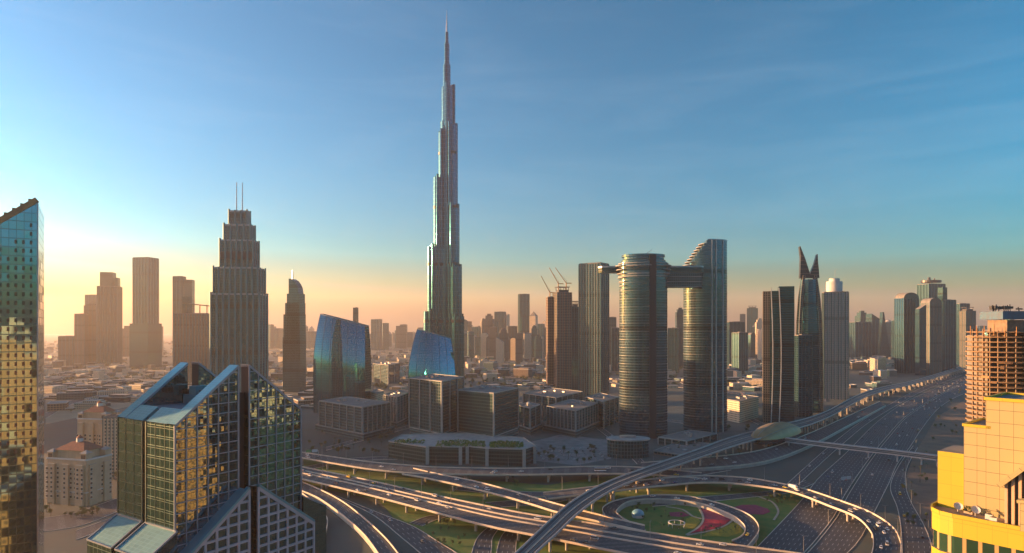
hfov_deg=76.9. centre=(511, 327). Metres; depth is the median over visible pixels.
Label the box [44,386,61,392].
building
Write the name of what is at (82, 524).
kerb
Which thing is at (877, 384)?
building
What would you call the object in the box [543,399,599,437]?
office block
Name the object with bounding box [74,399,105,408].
building
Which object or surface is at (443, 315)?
skyscraper
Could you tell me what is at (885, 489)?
kerb
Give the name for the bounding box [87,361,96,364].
building
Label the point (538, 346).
distant tower
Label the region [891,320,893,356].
tower
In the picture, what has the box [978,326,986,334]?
distant tower
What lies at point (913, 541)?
service road
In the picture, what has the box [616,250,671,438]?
tower
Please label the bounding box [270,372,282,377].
building
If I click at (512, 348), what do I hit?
distant tower
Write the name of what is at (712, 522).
flower bed
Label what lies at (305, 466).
kerb
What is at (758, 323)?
distant tower
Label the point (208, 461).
hotel tower
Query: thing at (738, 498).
kerb
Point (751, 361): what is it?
building
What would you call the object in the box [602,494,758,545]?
ramp
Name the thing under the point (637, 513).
dome kiosk
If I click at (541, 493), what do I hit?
lawn
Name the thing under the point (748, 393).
building
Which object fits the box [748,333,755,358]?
distant tower
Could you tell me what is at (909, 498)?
kerb
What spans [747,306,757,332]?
distant tower
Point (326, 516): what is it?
ramp
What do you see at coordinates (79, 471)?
apartment block
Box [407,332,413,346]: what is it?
distant tower
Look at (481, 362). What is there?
building
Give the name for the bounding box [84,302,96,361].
tower
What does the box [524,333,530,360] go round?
distant tower
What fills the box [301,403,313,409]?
building
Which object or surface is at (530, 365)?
building
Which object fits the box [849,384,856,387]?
building
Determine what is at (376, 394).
office block
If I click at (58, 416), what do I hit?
sand lot
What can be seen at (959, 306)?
tower
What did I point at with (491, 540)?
kerb
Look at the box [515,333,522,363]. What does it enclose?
distant tower
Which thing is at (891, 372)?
building
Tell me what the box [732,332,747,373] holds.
distant tower
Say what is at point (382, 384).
greenery
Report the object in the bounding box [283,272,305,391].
tower
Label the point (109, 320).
tower
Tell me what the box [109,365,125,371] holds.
building
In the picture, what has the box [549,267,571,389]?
tower
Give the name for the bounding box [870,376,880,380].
building
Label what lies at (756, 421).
street
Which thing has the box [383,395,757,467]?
pavement
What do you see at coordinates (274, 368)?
housing
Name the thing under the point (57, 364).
building
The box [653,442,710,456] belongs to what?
office block
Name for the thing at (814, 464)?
frontage road
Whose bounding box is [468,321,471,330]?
distant tower
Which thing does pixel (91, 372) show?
building
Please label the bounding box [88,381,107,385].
building
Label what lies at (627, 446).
pavilion
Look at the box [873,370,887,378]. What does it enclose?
building
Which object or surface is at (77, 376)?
building
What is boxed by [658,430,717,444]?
office block
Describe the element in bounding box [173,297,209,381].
tower
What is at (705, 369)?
tower
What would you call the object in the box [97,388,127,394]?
building
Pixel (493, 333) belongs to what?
distant tower
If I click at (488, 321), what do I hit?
distant tower
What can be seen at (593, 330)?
tower
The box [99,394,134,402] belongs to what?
building
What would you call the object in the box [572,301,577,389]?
tower
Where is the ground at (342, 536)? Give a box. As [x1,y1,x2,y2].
[44,334,966,552]
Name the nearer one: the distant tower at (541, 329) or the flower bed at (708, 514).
the flower bed at (708, 514)
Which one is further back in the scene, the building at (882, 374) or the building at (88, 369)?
the building at (88, 369)
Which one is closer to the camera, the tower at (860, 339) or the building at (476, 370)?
the building at (476, 370)
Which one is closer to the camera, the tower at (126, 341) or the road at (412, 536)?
the road at (412, 536)
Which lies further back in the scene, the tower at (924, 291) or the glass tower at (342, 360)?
the tower at (924, 291)
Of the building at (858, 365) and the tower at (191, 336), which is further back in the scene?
the building at (858, 365)
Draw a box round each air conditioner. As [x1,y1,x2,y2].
[985,513,993,519]
[989,516,997,521]
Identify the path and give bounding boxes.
[666,506,701,518]
[685,507,703,534]
[687,520,732,535]
[758,496,778,519]
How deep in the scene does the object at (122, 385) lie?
1460.48 m
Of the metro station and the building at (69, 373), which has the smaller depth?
the metro station
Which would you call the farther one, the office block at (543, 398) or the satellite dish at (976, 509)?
the office block at (543, 398)
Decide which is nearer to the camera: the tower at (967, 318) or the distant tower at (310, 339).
the tower at (967, 318)
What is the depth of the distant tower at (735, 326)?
2299.95 m
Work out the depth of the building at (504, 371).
1968.08 m
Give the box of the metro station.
[751,422,800,446]
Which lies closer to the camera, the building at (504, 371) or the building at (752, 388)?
the building at (752, 388)
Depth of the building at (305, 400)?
1212.35 m
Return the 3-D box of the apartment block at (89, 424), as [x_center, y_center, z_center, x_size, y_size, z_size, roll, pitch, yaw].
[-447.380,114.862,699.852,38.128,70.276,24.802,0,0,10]
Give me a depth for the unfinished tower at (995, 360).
488.57 m
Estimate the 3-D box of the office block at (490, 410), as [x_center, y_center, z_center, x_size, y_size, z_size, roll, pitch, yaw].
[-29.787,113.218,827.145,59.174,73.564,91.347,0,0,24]
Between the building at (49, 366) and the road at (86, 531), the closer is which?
the road at (86, 531)
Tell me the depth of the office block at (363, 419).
896.70 m
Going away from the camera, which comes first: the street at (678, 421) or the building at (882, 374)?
the street at (678, 421)
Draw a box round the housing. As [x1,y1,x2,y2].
[44,341,893,389]
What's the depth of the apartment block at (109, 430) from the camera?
639.41 m
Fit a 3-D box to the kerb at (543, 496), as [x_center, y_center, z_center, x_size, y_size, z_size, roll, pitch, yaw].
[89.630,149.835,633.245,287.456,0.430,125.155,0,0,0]
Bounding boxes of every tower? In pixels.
[0,198,43,552]
[58,336,73,365]
[74,313,87,364]
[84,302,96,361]
[85,294,96,304]
[86,362,326,552]
[97,272,122,365]
[123,326,129,356]
[130,257,161,367]
[162,326,162,355]
[173,276,194,313]
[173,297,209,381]
[210,182,267,391]
[268,324,273,348]
[274,328,282,347]
[280,329,282,348]
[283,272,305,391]
[306,331,316,348]
[313,314,370,412]
[353,307,358,322]
[371,319,381,349]
[382,323,388,349]
[389,331,391,346]
[392,332,394,342]
[396,326,399,347]
[400,324,406,348]
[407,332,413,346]
[408,328,455,423]
[464,319,467,332]
[464,331,466,355]
[467,331,473,361]
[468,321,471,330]
[472,327,480,335]
[475,336,480,356]
[480,318,483,333]
[481,333,487,357]
[484,314,493,335]
[486,336,488,356]
[489,327,497,359]
[494,311,505,332]
[496,337,503,362]
[498,328,507,360]
[506,314,509,329]
[507,326,516,338]
[508,337,510,359]
[511,338,514,359]
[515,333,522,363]
[518,294,529,355]
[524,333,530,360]
[529,311,537,334]
[531,325,536,361]
[535,335,541,358]
[538,324,544,356]
[541,276,553,385]
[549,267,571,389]
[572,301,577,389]
[578,262,608,400]
[609,317,615,364]
[611,327,618,370]
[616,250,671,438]
[668,327,678,373]
[675,308,682,366]
[683,239,727,432]
[727,321,744,365]
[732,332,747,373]
[740,314,744,321]
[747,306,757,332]
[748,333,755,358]
[755,318,761,353]
[757,329,761,360]
[762,286,793,422]
[794,334,812,416]
[796,246,822,412]
[822,278,848,399]
[849,322,871,358]
[855,311,866,321]
[866,314,879,355]
[878,312,890,357]
[885,320,890,353]
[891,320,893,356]
[894,292,918,372]
[915,305,925,374]
[917,277,945,305]
[920,298,941,374]
[938,287,955,371]
[956,303,969,363]
[959,307,975,367]
[965,304,1023,421]
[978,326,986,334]
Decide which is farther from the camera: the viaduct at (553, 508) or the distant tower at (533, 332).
the distant tower at (533, 332)
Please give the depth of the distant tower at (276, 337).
4599.88 m
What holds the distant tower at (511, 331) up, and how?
on the ground at (342, 536)
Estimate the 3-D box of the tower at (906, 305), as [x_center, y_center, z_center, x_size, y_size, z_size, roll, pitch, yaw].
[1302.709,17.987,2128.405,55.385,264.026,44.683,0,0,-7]
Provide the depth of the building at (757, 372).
1890.30 m
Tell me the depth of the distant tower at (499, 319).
3401.27 m
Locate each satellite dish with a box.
[954,502,962,512]
[971,506,980,516]
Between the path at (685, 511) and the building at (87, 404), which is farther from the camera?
the building at (87, 404)
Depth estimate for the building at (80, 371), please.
2016.29 m
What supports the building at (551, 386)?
on the ground at (342, 536)
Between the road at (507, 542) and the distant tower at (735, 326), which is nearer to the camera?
the road at (507, 542)
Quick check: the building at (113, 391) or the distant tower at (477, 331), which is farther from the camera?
the distant tower at (477, 331)
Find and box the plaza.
[532,435,610,464]
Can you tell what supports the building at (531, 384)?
on the ground at (342, 536)
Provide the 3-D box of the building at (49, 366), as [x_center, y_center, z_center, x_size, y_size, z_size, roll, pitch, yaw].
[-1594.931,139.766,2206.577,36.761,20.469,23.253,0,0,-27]
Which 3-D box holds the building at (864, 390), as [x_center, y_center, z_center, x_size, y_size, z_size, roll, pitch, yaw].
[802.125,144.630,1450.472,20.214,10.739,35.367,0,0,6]
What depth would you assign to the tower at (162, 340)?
3310.68 m
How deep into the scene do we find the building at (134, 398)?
1271.41 m
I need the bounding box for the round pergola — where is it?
[668,520,684,528]
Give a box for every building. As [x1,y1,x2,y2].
[44,365,52,368]
[44,378,62,382]
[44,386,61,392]
[44,395,55,398]
[47,401,68,410]
[52,361,63,367]
[56,390,84,399]
[60,371,75,374]
[60,387,86,391]
[62,383,76,386]
[64,370,87,373]
[67,384,94,388]
[72,374,89,378]
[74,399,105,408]
[82,368,99,372]
[83,389,96,397]
[84,395,106,399]
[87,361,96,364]
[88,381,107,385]
[90,369,103,376]
[94,384,120,390]
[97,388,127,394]
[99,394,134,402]
[107,379,126,384]
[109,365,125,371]
[116,386,131,390]
[129,383,153,389]
[131,395,141,402]
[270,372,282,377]
[294,396,312,404]
[298,390,312,395]
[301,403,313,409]
[306,380,312,384]
[388,433,535,467]
[471,367,486,373]
[479,359,487,366]
[483,361,497,369]
[498,368,509,375]
[513,367,531,377]
[518,382,535,386]
[523,363,535,368]
[534,383,547,389]
[544,384,554,388]
[727,368,737,376]
[727,377,739,382]
[739,377,752,381]
[741,392,756,394]
[742,386,759,390]
[744,370,751,374]
[745,378,761,384]
[748,359,755,364]
[748,366,756,369]
[752,370,761,376]
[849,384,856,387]
[850,361,866,369]
[859,371,872,374]
[860,388,871,392]
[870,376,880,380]
[872,381,891,387]
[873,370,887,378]
[887,369,896,376]
[931,392,1023,552]
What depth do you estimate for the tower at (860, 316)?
3305.46 m
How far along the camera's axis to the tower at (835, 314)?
1343.33 m
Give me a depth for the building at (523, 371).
1928.73 m
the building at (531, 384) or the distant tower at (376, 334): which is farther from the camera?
the distant tower at (376, 334)
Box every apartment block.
[46,435,112,506]
[76,401,121,445]
[102,414,119,478]
[727,395,758,422]
[869,355,885,370]
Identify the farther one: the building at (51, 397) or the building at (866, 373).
the building at (866, 373)
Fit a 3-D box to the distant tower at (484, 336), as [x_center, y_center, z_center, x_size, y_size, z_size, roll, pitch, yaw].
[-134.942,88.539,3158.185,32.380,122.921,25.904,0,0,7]
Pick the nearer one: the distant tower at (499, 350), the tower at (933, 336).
the tower at (933, 336)
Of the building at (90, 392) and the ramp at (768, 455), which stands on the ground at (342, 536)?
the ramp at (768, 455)
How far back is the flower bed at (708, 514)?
510.19 m
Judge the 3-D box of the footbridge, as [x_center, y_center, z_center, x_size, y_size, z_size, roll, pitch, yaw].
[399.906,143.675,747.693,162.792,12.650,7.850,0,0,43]
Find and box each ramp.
[302,481,398,552]
[302,493,327,531]
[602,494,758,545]
[641,401,885,471]
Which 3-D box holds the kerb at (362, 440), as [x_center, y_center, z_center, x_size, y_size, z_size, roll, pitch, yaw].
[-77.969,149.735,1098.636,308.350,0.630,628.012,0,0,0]
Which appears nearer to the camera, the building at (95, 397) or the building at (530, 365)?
the building at (95, 397)
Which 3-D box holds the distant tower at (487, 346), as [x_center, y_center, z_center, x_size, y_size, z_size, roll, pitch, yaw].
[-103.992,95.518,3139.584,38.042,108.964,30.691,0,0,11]
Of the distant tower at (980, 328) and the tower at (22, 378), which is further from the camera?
the distant tower at (980, 328)
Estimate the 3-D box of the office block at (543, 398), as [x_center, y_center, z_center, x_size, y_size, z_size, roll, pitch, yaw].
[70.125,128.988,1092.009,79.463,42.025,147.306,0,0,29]
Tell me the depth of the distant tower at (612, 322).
2298.21 m
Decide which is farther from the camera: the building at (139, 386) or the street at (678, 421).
the building at (139, 386)
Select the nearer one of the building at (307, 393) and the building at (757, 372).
the building at (307, 393)
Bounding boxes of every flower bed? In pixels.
[669,512,689,516]
[691,519,728,532]
[701,508,730,522]
[735,505,770,514]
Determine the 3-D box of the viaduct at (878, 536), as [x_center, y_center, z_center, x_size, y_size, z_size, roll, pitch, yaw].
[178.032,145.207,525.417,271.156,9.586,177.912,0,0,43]
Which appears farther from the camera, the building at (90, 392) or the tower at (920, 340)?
the tower at (920, 340)
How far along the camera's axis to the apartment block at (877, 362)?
2068.98 m
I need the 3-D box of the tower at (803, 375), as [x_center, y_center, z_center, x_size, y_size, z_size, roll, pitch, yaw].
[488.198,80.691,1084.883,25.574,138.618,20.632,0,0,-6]
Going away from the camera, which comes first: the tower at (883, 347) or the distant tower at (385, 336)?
the tower at (883, 347)
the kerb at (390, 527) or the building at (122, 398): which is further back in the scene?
the building at (122, 398)
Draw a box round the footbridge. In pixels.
[785,437,937,466]
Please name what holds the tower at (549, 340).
on the ground at (342, 536)
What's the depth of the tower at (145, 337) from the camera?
2390.90 m
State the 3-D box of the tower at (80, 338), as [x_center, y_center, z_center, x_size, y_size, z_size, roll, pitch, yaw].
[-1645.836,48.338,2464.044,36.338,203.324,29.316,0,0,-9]
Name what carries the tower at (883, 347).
on the ground at (342, 536)
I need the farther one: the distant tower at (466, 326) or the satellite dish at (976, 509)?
the distant tower at (466, 326)
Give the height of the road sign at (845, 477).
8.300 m
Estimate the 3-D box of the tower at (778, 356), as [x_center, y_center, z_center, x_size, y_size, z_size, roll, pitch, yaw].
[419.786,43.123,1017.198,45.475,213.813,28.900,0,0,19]
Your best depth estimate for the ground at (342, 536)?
772.58 m
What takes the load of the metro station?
on the ground at (342, 536)
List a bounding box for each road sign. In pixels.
[306,449,318,455]
[840,476,851,484]
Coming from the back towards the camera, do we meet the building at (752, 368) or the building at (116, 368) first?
the building at (116, 368)
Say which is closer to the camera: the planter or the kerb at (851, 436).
the planter
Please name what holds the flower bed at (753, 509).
on the lawn at (768, 524)
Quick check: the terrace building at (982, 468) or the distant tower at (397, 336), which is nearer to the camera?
the terrace building at (982, 468)
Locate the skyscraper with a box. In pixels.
[423,14,464,375]
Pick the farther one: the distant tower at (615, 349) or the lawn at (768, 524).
the distant tower at (615, 349)
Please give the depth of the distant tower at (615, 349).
2200.49 m
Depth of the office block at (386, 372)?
1745.38 m
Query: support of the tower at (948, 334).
on the ground at (342, 536)
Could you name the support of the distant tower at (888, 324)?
on the ground at (342, 536)
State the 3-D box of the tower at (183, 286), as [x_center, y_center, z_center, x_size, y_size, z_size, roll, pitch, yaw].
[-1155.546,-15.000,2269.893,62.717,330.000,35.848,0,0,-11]
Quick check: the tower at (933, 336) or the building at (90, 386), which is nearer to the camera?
the building at (90, 386)
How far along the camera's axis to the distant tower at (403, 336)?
4533.59 m
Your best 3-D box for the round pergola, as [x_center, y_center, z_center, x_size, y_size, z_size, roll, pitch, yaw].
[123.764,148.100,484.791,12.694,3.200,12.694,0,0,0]
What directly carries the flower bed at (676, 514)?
on the lawn at (768, 524)
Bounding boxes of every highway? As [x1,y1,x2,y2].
[758,376,966,552]
[808,382,966,552]
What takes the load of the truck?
on the viaduct at (878, 536)
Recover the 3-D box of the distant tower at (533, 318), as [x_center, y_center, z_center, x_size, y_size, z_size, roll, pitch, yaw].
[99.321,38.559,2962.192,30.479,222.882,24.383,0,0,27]
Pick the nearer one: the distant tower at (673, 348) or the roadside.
the roadside
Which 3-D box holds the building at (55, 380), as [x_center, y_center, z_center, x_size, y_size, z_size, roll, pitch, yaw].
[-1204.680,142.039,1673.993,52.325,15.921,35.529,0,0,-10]
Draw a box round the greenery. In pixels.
[44,342,868,388]
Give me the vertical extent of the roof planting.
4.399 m
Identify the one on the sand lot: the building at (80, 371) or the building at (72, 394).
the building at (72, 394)
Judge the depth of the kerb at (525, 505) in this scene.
552.44 m
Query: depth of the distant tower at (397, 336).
4598.85 m
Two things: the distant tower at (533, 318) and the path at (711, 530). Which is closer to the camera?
the path at (711, 530)
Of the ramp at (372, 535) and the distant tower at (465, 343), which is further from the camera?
the distant tower at (465, 343)
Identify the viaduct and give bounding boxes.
[302,452,701,481]
[302,466,799,552]
[402,468,645,530]
[514,367,962,552]
[543,475,901,552]
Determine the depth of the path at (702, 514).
496.59 m
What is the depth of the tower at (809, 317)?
1135.56 m
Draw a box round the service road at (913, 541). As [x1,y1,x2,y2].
[891,446,930,552]
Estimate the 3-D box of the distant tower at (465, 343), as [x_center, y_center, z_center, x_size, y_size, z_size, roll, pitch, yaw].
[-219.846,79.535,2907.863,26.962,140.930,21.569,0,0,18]
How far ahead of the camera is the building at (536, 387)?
1548.00 m
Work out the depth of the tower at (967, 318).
2405.04 m
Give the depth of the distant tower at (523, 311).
3100.27 m
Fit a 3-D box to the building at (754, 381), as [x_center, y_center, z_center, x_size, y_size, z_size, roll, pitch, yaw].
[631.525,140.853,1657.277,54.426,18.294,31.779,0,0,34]
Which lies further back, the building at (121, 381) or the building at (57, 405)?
the building at (121, 381)
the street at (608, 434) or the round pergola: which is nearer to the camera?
the round pergola
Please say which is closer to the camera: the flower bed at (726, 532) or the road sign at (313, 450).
the flower bed at (726, 532)
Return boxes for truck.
[788,484,798,488]
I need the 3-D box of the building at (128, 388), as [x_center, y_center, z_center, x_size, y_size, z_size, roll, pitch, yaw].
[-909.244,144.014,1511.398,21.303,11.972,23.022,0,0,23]
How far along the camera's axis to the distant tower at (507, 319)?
3664.01 m
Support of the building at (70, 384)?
on the sand lot
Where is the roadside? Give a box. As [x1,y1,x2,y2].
[906,400,966,541]
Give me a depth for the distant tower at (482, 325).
3900.02 m
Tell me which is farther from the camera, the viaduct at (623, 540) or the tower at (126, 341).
the tower at (126, 341)
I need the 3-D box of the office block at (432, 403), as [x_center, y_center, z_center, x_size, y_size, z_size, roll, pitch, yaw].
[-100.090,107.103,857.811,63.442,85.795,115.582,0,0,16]
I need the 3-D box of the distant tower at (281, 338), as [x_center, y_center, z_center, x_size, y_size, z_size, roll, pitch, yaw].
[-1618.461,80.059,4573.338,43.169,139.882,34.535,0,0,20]
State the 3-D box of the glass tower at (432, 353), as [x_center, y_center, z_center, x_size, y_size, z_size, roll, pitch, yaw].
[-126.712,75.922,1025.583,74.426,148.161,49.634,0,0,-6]
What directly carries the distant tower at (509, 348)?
on the ground at (342, 536)
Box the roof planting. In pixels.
[394,438,522,447]
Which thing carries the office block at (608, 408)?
on the pavement
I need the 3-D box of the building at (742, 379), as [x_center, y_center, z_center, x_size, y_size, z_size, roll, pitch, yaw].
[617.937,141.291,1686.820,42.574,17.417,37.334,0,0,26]
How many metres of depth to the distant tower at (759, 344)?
2905.46 m
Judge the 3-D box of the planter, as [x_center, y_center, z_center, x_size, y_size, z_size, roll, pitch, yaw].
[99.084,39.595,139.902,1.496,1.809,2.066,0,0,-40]
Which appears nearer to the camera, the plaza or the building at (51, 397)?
the plaza
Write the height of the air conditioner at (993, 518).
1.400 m
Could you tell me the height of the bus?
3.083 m
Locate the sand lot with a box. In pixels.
[46,370,306,423]
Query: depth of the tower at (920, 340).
2010.61 m
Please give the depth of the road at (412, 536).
461.35 m
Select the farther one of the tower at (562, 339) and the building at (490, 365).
the building at (490, 365)
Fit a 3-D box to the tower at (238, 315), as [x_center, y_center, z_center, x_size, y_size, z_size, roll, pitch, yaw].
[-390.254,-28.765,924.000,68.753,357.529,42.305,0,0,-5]
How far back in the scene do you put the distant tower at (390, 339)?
4971.55 m
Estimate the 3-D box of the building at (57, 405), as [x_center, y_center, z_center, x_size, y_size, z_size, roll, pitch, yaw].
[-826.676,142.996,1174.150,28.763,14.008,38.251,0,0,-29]
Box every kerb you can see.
[44,498,116,531]
[76,456,397,539]
[326,400,522,450]
[331,493,456,552]
[455,470,729,496]
[471,527,497,552]
[485,497,572,506]
[652,480,813,506]
[757,379,963,552]
[787,376,958,484]
[807,383,964,552]
[890,446,930,552]
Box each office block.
[315,396,393,440]
[370,389,383,400]
[373,361,399,383]
[383,389,407,428]
[409,374,463,433]
[457,385,518,436]
[518,401,542,434]
[523,388,582,420]
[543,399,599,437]
[585,393,618,427]
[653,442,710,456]
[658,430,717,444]
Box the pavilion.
[606,435,649,458]
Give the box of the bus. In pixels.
[594,468,605,470]
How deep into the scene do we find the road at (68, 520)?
505.29 m
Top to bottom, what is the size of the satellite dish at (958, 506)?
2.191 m
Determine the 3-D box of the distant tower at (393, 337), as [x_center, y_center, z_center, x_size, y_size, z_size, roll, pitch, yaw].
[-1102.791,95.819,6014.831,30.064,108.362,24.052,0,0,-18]
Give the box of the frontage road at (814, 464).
[788,374,960,483]
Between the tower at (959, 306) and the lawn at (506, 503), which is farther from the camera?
the tower at (959, 306)
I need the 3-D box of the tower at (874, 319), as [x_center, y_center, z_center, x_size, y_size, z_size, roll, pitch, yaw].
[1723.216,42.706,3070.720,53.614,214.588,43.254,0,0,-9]
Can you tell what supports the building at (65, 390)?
on the sand lot
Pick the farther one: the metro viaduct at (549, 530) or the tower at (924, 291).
the tower at (924, 291)
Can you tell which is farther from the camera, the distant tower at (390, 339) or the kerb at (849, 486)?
the distant tower at (390, 339)
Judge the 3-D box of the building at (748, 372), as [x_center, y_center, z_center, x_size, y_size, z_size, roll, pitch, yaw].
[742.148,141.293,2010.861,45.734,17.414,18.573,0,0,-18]
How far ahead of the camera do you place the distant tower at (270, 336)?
4500.95 m
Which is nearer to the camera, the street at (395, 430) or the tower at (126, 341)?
the street at (395, 430)
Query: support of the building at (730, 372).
on the ground at (342, 536)
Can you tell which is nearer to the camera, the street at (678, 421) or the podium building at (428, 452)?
the podium building at (428, 452)
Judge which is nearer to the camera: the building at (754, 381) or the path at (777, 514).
the path at (777, 514)
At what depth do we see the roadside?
720.67 m
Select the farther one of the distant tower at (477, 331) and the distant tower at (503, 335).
the distant tower at (477, 331)
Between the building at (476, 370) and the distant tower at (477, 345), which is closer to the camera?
the building at (476, 370)
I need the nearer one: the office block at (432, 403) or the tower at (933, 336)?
the office block at (432, 403)
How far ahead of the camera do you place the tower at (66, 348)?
2451.00 m
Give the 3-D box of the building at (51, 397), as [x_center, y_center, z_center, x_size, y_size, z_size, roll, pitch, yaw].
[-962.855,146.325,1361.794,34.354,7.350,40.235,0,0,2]
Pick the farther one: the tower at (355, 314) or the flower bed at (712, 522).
the tower at (355, 314)
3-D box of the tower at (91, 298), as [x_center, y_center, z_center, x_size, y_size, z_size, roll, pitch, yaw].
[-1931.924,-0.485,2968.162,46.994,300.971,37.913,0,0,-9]
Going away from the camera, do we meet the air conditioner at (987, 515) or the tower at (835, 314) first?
the air conditioner at (987, 515)
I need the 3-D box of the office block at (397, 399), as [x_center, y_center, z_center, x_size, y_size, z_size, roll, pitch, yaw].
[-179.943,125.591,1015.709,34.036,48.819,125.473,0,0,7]
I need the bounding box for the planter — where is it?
[963,505,973,514]
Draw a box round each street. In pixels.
[326,400,522,449]
[502,376,758,395]
[597,427,643,463]
[667,419,682,422]
[681,382,763,423]
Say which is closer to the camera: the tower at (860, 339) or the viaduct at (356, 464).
the viaduct at (356, 464)
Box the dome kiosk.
[632,509,643,518]
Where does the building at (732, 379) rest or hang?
on the ground at (342, 536)
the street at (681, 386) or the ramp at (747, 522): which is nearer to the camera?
the ramp at (747, 522)
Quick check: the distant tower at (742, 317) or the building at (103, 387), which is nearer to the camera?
the building at (103, 387)
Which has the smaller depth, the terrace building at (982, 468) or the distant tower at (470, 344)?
the terrace building at (982, 468)
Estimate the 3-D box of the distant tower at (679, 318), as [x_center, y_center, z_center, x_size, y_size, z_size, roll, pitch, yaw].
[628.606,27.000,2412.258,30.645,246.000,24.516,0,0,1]
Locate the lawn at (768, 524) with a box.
[303,459,806,552]
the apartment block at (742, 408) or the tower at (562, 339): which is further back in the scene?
the tower at (562, 339)
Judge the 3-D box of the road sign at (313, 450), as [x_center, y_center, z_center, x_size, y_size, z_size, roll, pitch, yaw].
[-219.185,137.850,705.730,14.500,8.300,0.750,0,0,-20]
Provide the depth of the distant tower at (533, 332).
2821.36 m
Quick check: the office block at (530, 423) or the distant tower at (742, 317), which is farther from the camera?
the distant tower at (742, 317)
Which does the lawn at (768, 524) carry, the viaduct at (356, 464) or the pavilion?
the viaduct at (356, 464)
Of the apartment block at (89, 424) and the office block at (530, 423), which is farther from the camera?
the office block at (530, 423)
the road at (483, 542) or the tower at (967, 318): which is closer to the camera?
the road at (483, 542)
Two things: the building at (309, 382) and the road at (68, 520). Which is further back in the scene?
the building at (309, 382)

